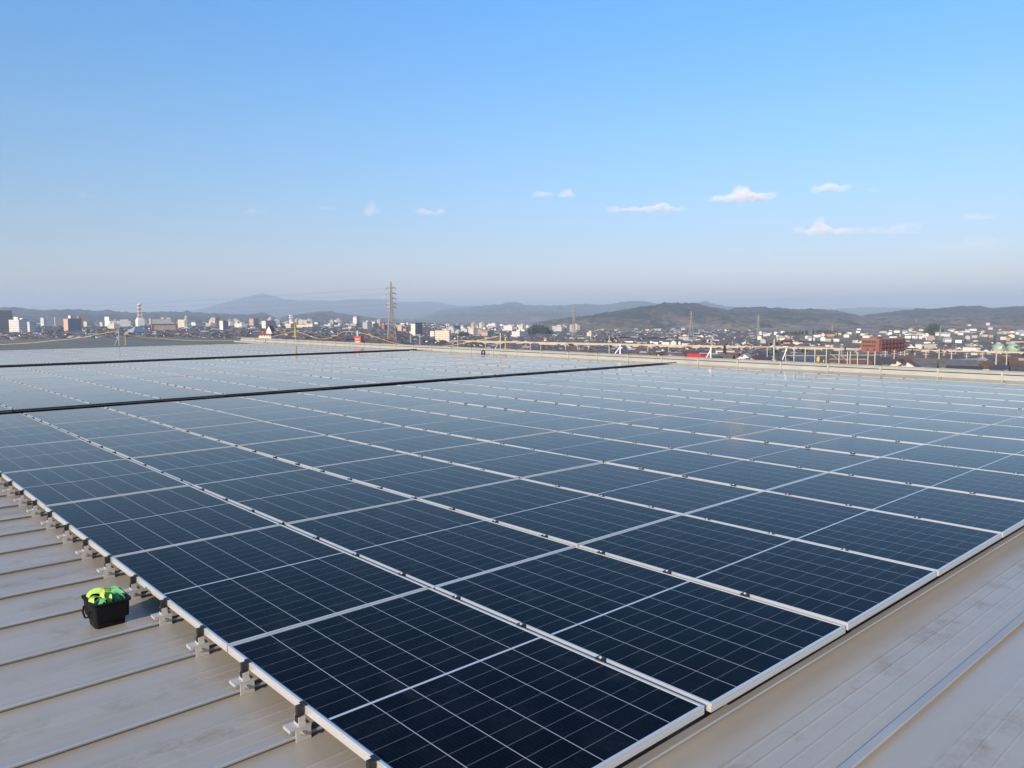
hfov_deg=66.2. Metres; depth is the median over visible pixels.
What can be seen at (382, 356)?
solar panel
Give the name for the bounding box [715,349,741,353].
shop building
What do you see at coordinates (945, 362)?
house
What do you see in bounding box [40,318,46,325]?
tower block
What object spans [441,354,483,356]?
solar panel
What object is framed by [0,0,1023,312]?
sky
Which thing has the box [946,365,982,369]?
house
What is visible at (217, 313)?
power line
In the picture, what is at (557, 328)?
town block
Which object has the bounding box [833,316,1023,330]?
hill terrain
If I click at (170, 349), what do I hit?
solar panel
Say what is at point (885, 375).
solar panel
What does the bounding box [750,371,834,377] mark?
solar panel
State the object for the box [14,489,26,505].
mounting bracket
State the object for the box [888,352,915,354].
house
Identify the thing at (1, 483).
mounting bracket
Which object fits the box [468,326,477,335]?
town block
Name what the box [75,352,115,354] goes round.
solar panel
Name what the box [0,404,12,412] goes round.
solar panel
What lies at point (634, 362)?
solar panel
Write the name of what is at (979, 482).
solar panel
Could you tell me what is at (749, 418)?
solar panel
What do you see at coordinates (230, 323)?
town block
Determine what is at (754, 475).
solar panel
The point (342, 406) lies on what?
solar panel
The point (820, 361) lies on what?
house
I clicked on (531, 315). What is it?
hill terrain
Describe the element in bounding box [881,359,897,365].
house
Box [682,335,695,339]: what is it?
factory building
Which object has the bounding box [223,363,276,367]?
solar panel
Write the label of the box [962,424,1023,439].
solar panel
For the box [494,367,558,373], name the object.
solar panel
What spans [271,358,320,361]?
solar panel
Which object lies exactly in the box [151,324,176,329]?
exhibition hall
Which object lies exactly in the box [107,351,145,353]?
solar panel
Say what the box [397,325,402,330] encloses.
apartment block
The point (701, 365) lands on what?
solar panel
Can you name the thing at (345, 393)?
solar panel
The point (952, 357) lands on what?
house
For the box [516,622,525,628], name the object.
panel clamp
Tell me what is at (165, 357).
solar panel
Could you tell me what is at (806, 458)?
solar panel
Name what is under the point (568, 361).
solar panel
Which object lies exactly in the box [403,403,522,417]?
solar panel
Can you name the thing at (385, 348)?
solar panel
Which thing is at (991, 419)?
solar panel
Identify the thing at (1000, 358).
house
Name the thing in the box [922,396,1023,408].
solar panel
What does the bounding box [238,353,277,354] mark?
solar panel
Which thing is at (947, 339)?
hillside house
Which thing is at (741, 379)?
solar panel
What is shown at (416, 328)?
tower block
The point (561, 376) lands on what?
solar panel
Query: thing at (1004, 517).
solar panel
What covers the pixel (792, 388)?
solar panel
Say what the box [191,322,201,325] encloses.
apartment block
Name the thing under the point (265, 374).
solar panel
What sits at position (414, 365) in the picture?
solar panel
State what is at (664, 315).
hill terrain
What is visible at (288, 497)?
solar panel
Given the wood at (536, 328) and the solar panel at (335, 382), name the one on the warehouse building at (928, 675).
the solar panel at (335, 382)
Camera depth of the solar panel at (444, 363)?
24.11 m
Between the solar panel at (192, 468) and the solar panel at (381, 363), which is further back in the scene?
the solar panel at (381, 363)
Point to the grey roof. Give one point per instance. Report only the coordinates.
(29, 344)
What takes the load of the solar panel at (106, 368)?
on the warehouse building at (928, 675)
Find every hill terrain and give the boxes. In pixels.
[0,307,281,322]
[190,293,475,317]
[278,311,518,322]
[419,301,851,318]
[419,311,590,320]
[527,302,899,330]
[730,307,874,326]
[826,306,1013,315]
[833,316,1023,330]
[856,305,1023,325]
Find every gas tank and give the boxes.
[991,343,1005,350]
[1006,343,1019,351]
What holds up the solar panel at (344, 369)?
on the warehouse building at (928, 675)
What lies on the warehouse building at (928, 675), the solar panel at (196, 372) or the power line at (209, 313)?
the solar panel at (196, 372)
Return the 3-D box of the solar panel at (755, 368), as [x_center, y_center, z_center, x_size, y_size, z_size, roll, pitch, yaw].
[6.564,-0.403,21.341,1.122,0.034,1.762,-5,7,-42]
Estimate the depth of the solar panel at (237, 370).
21.43 m
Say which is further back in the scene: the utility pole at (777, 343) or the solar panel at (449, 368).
the utility pole at (777, 343)
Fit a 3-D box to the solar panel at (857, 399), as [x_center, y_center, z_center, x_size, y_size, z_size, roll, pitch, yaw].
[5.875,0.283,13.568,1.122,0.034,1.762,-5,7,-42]
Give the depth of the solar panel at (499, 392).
15.08 m
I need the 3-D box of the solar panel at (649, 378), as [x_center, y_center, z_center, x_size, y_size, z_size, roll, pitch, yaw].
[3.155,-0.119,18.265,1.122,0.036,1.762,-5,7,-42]
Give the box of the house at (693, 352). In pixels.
[682,351,708,353]
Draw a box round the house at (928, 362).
[913,358,949,367]
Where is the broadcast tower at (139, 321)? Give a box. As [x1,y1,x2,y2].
[135,303,144,325]
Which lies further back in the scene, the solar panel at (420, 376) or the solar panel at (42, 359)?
the solar panel at (42, 359)
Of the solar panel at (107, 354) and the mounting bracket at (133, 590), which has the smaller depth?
the mounting bracket at (133, 590)
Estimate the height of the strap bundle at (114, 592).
0.093 m
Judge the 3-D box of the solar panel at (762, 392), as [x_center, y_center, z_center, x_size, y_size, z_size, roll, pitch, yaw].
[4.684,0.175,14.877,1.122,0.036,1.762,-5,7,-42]
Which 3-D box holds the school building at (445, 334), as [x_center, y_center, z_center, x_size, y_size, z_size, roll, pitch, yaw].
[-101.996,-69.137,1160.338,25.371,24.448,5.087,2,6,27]
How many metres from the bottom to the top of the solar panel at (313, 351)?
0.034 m
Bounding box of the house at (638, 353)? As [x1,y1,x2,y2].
[624,353,649,354]
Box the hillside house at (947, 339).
[943,337,951,341]
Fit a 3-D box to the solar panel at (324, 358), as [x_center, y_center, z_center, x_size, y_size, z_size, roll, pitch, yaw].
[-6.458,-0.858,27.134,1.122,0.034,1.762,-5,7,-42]
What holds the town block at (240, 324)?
on the ground at (873, 332)
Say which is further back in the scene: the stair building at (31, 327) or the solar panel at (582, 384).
the stair building at (31, 327)
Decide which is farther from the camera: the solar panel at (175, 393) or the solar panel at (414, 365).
the solar panel at (414, 365)
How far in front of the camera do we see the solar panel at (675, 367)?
21.90 m
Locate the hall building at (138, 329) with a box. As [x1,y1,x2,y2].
[125,326,146,332]
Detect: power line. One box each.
[0,289,376,307]
[32,304,380,318]
[38,304,388,318]
[45,299,377,314]
[52,299,385,314]
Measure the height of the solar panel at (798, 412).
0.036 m
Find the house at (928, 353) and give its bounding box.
[916,353,941,354]
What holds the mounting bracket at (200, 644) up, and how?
attached to the warehouse building at (928, 675)
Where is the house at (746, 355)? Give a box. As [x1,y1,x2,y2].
[736,353,751,358]
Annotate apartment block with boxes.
[83,321,93,326]
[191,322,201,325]
[297,324,318,327]
[314,322,323,325]
[350,323,359,326]
[372,322,378,327]
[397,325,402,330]
[481,331,493,335]
[512,330,527,336]
[587,331,593,336]
[861,336,905,352]
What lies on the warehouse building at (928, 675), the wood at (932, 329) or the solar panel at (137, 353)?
the solar panel at (137, 353)
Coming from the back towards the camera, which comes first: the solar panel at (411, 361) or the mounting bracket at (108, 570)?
the solar panel at (411, 361)
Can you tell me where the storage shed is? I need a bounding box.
[955,358,985,363]
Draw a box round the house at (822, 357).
[815,355,838,359]
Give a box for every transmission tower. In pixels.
[386,282,396,339]
[571,303,575,338]
[688,311,693,334]
[756,315,760,336]
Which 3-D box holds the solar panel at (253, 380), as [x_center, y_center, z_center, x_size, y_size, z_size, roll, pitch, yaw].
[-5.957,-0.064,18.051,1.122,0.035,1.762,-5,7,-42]
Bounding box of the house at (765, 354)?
[753,352,772,359]
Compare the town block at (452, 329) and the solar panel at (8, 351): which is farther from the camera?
the town block at (452, 329)
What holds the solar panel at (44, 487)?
on the warehouse building at (928, 675)
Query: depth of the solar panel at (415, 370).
21.19 m
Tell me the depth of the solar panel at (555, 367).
22.16 m
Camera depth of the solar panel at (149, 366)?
23.31 m
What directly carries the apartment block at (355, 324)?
on the ground at (873, 332)
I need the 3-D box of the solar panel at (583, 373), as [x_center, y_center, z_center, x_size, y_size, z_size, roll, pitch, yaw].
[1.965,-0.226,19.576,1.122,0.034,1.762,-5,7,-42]
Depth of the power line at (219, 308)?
1075.47 m
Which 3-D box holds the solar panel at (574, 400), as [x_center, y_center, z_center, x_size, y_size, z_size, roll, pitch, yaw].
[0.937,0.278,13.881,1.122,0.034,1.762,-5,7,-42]
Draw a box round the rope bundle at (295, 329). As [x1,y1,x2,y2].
[294,322,296,335]
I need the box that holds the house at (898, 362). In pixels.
[887,358,905,365]
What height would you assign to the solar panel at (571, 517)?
0.036 m
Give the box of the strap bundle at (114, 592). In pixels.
[86,585,126,604]
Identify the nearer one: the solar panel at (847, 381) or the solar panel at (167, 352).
the solar panel at (847, 381)
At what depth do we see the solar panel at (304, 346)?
37.91 m
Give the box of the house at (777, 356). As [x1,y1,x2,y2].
[775,353,783,360]
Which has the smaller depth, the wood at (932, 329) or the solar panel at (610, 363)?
the solar panel at (610, 363)
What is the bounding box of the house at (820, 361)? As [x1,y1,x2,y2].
[783,359,822,362]
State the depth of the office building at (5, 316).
1525.34 m
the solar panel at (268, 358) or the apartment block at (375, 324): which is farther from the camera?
the apartment block at (375, 324)
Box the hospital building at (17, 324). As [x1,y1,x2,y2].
[9,317,28,332]
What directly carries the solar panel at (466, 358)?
on the warehouse building at (928, 675)
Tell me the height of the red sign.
0.188 m
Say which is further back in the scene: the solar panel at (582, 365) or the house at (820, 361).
the house at (820, 361)
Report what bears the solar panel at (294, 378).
on the warehouse building at (928, 675)
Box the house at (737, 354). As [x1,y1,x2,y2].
[717,352,740,358]
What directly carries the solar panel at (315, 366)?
on the warehouse building at (928, 675)
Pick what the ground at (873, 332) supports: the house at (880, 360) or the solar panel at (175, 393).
the house at (880, 360)
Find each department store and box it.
[104,317,109,325]
[109,320,130,325]
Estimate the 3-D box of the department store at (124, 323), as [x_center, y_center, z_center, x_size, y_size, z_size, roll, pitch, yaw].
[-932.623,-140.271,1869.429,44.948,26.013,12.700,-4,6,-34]
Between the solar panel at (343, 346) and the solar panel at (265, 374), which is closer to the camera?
the solar panel at (265, 374)
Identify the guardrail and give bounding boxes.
[773,340,875,364]
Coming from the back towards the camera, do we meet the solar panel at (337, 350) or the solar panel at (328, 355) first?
the solar panel at (337, 350)
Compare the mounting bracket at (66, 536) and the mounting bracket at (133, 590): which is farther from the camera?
the mounting bracket at (66, 536)
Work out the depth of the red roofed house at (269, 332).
703.28 m
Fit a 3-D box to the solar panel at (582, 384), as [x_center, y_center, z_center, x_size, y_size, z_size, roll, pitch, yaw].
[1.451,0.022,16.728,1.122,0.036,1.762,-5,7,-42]
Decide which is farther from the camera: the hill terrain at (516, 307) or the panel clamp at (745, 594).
the hill terrain at (516, 307)
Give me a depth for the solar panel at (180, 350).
34.12 m
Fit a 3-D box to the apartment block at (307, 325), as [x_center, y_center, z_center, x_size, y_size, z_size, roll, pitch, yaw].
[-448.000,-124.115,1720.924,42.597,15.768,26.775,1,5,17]
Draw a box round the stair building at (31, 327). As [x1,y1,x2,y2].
[27,322,36,332]
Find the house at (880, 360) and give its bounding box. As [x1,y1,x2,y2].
[858,356,891,364]
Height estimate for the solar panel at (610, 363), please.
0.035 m
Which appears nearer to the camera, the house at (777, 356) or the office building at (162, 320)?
the house at (777, 356)
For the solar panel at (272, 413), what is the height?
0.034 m
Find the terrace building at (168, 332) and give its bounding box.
[144,331,187,333]
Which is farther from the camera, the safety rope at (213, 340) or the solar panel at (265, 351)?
the safety rope at (213, 340)
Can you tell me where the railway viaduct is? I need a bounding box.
[451,338,1023,353]
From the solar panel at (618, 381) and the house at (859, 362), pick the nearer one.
the solar panel at (618, 381)
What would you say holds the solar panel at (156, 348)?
on the warehouse building at (928, 675)
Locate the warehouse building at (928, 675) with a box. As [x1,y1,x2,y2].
[0,337,1023,767]
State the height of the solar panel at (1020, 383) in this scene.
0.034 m
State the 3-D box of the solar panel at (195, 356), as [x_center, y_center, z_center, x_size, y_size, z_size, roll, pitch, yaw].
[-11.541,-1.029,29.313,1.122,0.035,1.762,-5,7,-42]
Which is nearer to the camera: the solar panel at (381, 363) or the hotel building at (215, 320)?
the solar panel at (381, 363)
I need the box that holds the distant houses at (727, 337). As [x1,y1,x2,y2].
[0,321,1023,371]
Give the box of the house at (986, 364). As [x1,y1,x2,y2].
[979,360,997,369]
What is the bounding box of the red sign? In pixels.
[687,354,709,357]
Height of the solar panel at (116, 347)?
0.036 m
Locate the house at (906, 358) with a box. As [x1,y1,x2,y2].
[903,356,935,360]
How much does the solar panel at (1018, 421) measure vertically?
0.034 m
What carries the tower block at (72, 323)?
on the ground at (873, 332)
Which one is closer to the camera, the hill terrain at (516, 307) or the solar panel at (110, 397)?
the solar panel at (110, 397)
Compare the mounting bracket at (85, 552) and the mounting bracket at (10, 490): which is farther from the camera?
the mounting bracket at (10, 490)
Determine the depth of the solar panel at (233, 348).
35.93 m
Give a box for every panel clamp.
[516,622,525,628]
[595,655,605,662]
[740,592,749,597]
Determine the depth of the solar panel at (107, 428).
10.53 m
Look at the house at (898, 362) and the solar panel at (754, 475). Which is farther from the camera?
the house at (898, 362)
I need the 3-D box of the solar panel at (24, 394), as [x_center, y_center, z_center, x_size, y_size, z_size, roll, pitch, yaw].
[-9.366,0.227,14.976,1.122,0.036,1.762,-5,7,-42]
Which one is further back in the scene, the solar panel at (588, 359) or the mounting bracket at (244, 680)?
the solar panel at (588, 359)
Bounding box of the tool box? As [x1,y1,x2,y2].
[81,587,130,628]
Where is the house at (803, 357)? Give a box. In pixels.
[783,355,813,359]
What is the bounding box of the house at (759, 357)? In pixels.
[748,355,766,359]
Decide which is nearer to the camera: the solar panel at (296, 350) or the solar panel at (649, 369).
the solar panel at (649, 369)
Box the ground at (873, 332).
[94,318,1023,346]
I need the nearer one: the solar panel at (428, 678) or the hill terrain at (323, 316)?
the solar panel at (428, 678)
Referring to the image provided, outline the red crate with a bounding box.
[354,336,363,342]
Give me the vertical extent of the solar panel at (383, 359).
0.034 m
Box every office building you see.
[0,310,11,330]
[152,317,170,323]
[177,319,187,327]
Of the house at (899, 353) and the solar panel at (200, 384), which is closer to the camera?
the solar panel at (200, 384)
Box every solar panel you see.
[0,350,16,351]
[0,351,29,353]
[0,359,34,361]
[0,361,45,364]
[0,367,29,370]
[0,370,42,374]
[0,373,60,379]
[0,380,20,385]
[0,384,42,391]
[0,390,61,399]
[0,396,89,411]
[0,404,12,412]
[0,413,45,427]
[0,424,81,446]
[0,440,126,475]
[2,353,35,354]
[2,459,188,509]
[11,377,78,383]
[21,365,74,369]
[23,407,133,424]
[24,351,58,352]
[28,381,101,389]
[30,358,75,360]
[34,368,91,373]
[42,360,89,362]
[45,386,127,396]
[45,485,280,561]
[46,348,79,350]
[49,371,111,376]
[51,417,178,440]
[53,350,89,351]
[56,355,92,357]
[65,356,107,359]
[65,364,114,367]
[66,374,131,381]
[69,351,96,352]
[69,392,159,405]
[72,348,105,349]
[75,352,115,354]
[77,358,121,361]
[82,366,134,370]
[85,430,234,459]
[86,349,115,350]
[86,378,157,385]
[91,354,123,355]
[97,350,125,351]
[98,369,155,374]
[100,355,141,357]
[104,362,155,365]
[104,402,210,416]
[106,347,128,348]
[106,383,185,391]
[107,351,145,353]
[112,525,427,651]
[114,357,160,359]
[115,372,183,377]
[118,348,140,349]
[121,353,154,354]
[122,364,176,368]
[126,349,158,350]
[129,346,152,347]
[131,446,308,486]
[133,354,176,356]
[135,388,223,400]
[136,350,172,352]
[139,376,209,382]
[139,410,261,430]
[141,347,170,348]
[143,367,199,371]
[146,360,194,363]
[150,352,185,353]
[152,346,184,346]
[152,348,187,349]
[152,356,194,358]
[161,363,211,366]
[163,350,199,351]
[163,370,224,375]
[163,380,242,387]
[164,347,198,347]
[167,353,206,355]
[175,348,211,349]
[176,397,281,409]
[180,351,211,352]
[180,359,226,362]
[182,421,324,446]
[184,355,221,357]
[185,365,240,369]
[187,346,217,347]
[189,373,254,379]
[190,349,226,350]
[194,385,278,395]
[194,468,413,525]
[196,352,235,354]
[201,347,233,348]
[202,361,253,364]
[207,368,267,372]
[210,350,236,351]
[210,353,250,355]
[215,358,265,360]
[216,377,292,384]
[216,405,334,420]
[219,348,247,349]
[222,344,251,344]
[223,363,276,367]
[225,351,263,352]
[228,588,703,767]
[233,371,302,376]
[234,346,250,347]
[235,360,284,362]
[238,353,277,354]
[238,435,406,468]
[243,393,341,404]
[247,381,331,391]
[250,357,294,359]
[251,345,279,346]
[251,350,290,352]
[251,366,307,370]
[257,362,311,365]
[263,375,334,381]
[265,348,291,349]
[265,414,402,435]
[266,352,305,353]
[267,346,298,347]
[271,345,303,345]
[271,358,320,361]
[275,355,319,357]
[276,369,335,374]
[277,349,315,351]
[285,347,319,348]
[285,399,397,414]
[286,499,573,589]
[287,346,321,346]
[289,364,342,368]
[292,351,331,352]
[295,379,376,387]
[296,360,349,363]
[298,357,344,359]
[298,389,393,398]
[300,349,335,350]
[304,347,338,348]
[304,372,378,378]
[307,354,348,356]
[313,454,518,499]
[315,367,373,371]
[318,350,354,351]
[320,363,372,366]
[321,348,357,349]
[323,359,374,362]
[328,346,357,347]
[328,427,487,453]
[334,356,380,358]
[335,353,377,355]
[338,408,466,426]
[340,376,418,382]
[345,349,376,350]
[345,395,455,407]
[348,370,414,375]
[349,347,374,348]
[350,385,443,394]
[351,365,412,369]
[353,361,409,364]
[361,358,406,360]
[362,352,406,354]
[363,355,404,357]
[372,348,399,349]
[384,356,431,359]
[385,354,425,355]
[386,373,459,379]
[387,363,440,367]
[387,368,449,372]
[389,360,438,362]
[390,351,428,353]
[399,382,487,390]
[402,391,506,402]
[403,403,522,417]
[405,418,556,441]
[408,352,449,354]
[410,442,602,478]
[412,355,458,357]
[413,358,466,361]
[414,362,475,365]
[415,350,450,351]
[418,479,680,546]
[421,366,479,370]
[423,371,494,378]
[432,352,470,353]
[435,546,845,711]
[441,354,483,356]
[443,357,492,359]
[443,379,530,386]
[448,360,505,363]
[449,387,548,397]
[453,364,508,368]
[458,369,530,375]
[458,398,573,411]
[467,353,510,355]
[472,412,615,431]
[473,356,518,358]
[474,359,526,362]
[480,363,541,366]
[483,376,565,382]
[491,432,669,462]
[493,355,540,357]
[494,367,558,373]
[496,383,588,392]
[503,357,557,360]
[508,361,569,364]
[508,393,622,405]
[522,463,761,514]
[523,374,601,379]
[525,356,575,359]
[525,365,588,370]
[530,406,666,422]
[533,380,628,388]
[542,360,592,362]
[550,371,625,376]
[551,363,613,368]
[557,389,664,399]
[559,358,617,361]
[560,423,728,448]
[571,377,657,385]
[578,362,639,366]
[579,514,936,629]
[581,400,709,415]
[584,369,659,374]
[598,385,699,394]
[602,360,666,364]
[603,375,688,381]
[606,449,827,490]
[616,367,683,371]
[619,415,778,437]
[627,396,750,408]
[631,382,733,390]
[637,372,718,378]
[643,365,707,369]
[665,370,746,375]
[666,391,786,402]
[669,363,731,367]
[669,379,762,386]
[669,409,819,427]
[675,438,878,471]
[685,491,1001,575]
[696,368,769,373]
[699,376,790,383]
[704,387,815,397]
[717,403,855,419]
[720,366,789,370]
[729,374,814,380]
[732,428,921,456]
[736,384,843,393]
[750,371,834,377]
[755,398,885,412]
[766,472,1023,537]
[767,381,869,389]
[777,369,858,374]
[782,420,958,444]
[789,394,917,406]
[793,378,892,385]
[818,375,913,381]
[820,389,942,400]
[825,413,990,433]
[830,457,1023,500]
[843,372,934,378]
[848,386,963,395]
[861,406,1016,424]
[874,382,987,391]
[883,444,1023,474]
[894,401,1023,416]
[901,379,1004,387]
[922,376,1020,383]
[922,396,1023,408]
[928,434,1023,454]
[948,392,1023,401]
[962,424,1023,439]
[969,388,1023,394]
[989,384,1023,389]
[993,417,1023,426]
[1010,381,1023,384]
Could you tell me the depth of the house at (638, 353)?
322.76 m
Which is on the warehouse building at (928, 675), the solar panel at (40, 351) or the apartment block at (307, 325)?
the solar panel at (40, 351)
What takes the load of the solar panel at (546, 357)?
on the warehouse building at (928, 675)
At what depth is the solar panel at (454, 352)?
31.25 m
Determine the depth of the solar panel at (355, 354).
29.97 m
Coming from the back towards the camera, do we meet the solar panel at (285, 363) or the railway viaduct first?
the railway viaduct
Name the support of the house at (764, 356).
on the ground at (873, 332)
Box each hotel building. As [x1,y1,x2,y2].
[209,318,219,325]
[249,319,258,326]
[284,322,295,327]
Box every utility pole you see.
[606,335,686,352]
[768,339,855,360]
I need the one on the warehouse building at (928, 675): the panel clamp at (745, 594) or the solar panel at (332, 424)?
the solar panel at (332, 424)
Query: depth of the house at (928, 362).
262.48 m
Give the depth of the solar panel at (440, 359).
26.28 m
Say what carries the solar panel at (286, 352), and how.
on the warehouse building at (928, 675)
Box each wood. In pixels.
[455,331,471,336]
[526,324,551,334]
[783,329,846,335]
[924,323,943,334]
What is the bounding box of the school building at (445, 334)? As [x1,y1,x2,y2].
[435,329,450,341]
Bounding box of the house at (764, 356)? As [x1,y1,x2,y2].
[754,354,772,360]
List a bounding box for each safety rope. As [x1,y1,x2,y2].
[0,331,114,344]
[129,331,293,340]
[359,332,499,345]
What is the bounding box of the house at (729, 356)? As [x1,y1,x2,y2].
[711,354,734,358]
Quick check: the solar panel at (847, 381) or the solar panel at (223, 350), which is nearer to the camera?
the solar panel at (847, 381)
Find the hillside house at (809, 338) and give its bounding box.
[807,336,814,340]
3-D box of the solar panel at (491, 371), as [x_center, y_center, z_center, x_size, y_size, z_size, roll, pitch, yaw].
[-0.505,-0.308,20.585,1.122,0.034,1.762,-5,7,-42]
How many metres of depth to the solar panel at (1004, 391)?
14.86 m
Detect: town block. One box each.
[107,323,119,328]
[205,322,215,326]
[228,321,234,325]
[234,322,246,327]
[363,320,371,328]
[377,319,382,325]
[442,327,457,333]
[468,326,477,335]
[503,324,514,330]
[518,324,525,329]
[553,326,561,330]
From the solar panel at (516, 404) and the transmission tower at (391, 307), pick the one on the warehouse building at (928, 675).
the solar panel at (516, 404)
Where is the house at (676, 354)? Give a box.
[663,353,688,355]
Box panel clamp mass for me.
[3,343,928,384]
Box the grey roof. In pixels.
[0,337,245,350]
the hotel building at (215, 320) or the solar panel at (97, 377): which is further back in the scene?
the hotel building at (215, 320)
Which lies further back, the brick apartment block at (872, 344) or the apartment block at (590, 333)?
the apartment block at (590, 333)
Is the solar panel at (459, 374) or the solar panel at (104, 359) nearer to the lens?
the solar panel at (459, 374)
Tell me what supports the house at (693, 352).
on the ground at (873, 332)
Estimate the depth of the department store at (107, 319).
1901.63 m
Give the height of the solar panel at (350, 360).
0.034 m
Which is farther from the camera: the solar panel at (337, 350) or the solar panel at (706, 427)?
the solar panel at (337, 350)
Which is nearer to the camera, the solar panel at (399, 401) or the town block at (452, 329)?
the solar panel at (399, 401)
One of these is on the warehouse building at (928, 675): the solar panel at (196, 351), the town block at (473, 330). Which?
the solar panel at (196, 351)
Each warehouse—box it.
[915,343,935,348]
[963,347,978,350]
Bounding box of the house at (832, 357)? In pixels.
[824,356,858,362]
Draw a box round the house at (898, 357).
[892,355,903,359]
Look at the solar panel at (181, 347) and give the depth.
37.33 m
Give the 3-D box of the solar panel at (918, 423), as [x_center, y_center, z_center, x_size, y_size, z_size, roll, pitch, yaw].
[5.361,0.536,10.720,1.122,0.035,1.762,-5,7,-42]
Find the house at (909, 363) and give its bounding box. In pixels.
[898,360,921,366]
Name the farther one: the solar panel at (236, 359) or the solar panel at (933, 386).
the solar panel at (236, 359)
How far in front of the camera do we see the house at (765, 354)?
367.41 m
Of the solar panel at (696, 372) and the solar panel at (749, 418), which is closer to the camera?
the solar panel at (749, 418)
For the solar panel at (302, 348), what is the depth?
35.67 m
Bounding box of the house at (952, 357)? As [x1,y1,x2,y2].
[936,357,962,358]
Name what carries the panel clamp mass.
on the warehouse building at (928, 675)
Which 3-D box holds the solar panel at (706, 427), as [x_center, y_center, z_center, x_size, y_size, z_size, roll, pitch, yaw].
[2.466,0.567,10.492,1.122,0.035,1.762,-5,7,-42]
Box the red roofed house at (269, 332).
[258,325,275,338]
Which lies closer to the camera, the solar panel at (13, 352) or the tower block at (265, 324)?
the solar panel at (13, 352)
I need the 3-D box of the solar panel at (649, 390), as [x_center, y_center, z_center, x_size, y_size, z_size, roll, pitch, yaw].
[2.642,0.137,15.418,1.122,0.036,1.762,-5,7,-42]
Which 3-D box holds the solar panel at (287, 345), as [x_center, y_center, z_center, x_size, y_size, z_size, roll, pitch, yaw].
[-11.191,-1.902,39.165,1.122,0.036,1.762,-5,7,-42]
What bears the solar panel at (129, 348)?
on the warehouse building at (928, 675)
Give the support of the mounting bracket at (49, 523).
attached to the warehouse building at (928, 675)
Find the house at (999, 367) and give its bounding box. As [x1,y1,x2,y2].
[989,365,1008,370]
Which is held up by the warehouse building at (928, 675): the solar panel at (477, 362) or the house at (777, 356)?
the solar panel at (477, 362)
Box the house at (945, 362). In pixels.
[937,359,978,367]
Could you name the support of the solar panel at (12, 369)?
on the warehouse building at (928, 675)
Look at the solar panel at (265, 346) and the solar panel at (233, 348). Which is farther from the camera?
the solar panel at (265, 346)
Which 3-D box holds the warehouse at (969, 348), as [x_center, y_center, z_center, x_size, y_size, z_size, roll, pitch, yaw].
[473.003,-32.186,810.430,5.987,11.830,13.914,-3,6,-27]
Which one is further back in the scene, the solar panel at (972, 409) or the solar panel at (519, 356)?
the solar panel at (519, 356)
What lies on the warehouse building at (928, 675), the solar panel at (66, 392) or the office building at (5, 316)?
the solar panel at (66, 392)
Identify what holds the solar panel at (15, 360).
on the warehouse building at (928, 675)
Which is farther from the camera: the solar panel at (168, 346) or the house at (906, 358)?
the house at (906, 358)
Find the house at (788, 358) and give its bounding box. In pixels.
[777,356,795,360]
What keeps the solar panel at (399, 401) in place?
on the warehouse building at (928, 675)
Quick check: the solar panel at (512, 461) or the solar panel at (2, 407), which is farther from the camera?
the solar panel at (2, 407)
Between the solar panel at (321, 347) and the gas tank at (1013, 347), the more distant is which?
the gas tank at (1013, 347)
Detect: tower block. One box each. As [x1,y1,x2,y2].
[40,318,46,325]
[46,316,54,326]
[54,317,63,325]
[63,316,81,330]
[219,321,227,329]
[262,321,275,328]
[353,316,359,322]
[411,323,422,335]
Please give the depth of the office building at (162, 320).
2366.30 m
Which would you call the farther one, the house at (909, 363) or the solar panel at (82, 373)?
the house at (909, 363)
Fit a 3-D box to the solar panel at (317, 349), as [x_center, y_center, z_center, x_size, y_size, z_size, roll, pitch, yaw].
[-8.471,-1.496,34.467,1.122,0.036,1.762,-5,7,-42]
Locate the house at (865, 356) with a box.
[851,354,880,356]
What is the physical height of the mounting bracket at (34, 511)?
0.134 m
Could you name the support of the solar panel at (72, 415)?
on the warehouse building at (928, 675)
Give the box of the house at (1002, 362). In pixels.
[997,358,1010,364]
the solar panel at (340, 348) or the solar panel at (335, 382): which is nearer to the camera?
the solar panel at (335, 382)
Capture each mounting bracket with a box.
[0,472,3,486]
[2,480,14,496]
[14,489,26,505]
[26,499,40,517]
[41,511,55,529]
[57,523,72,543]
[75,538,91,560]
[97,555,114,578]
[123,574,140,600]
[151,597,171,626]
[186,625,208,657]
[229,659,254,695]
[283,700,311,743]
[366,754,379,767]
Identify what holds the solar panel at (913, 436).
on the warehouse building at (928, 675)
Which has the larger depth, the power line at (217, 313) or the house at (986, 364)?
the power line at (217, 313)
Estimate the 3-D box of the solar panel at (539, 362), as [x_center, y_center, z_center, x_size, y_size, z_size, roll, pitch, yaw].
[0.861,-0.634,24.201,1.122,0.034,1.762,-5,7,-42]
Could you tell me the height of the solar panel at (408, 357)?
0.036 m
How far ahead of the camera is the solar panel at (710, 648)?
3.83 m
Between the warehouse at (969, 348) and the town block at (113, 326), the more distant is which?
the town block at (113, 326)
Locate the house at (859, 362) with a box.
[840,360,873,364]
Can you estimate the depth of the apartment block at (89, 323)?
1959.05 m
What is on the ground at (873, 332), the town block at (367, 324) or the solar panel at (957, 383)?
the town block at (367, 324)
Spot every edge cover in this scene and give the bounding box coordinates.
[0,349,416,366]
[0,362,676,411]
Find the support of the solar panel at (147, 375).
on the warehouse building at (928, 675)
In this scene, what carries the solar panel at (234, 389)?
on the warehouse building at (928, 675)
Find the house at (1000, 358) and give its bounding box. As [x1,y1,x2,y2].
[997,356,1023,361]
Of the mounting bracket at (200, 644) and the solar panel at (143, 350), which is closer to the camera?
the mounting bracket at (200, 644)
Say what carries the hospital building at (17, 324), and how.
on the ground at (873, 332)
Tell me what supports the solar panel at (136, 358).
on the warehouse building at (928, 675)
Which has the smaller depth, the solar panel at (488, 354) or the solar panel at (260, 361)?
the solar panel at (260, 361)
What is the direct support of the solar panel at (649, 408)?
on the warehouse building at (928, 675)
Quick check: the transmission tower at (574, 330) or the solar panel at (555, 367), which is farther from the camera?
the transmission tower at (574, 330)
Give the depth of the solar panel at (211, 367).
22.73 m

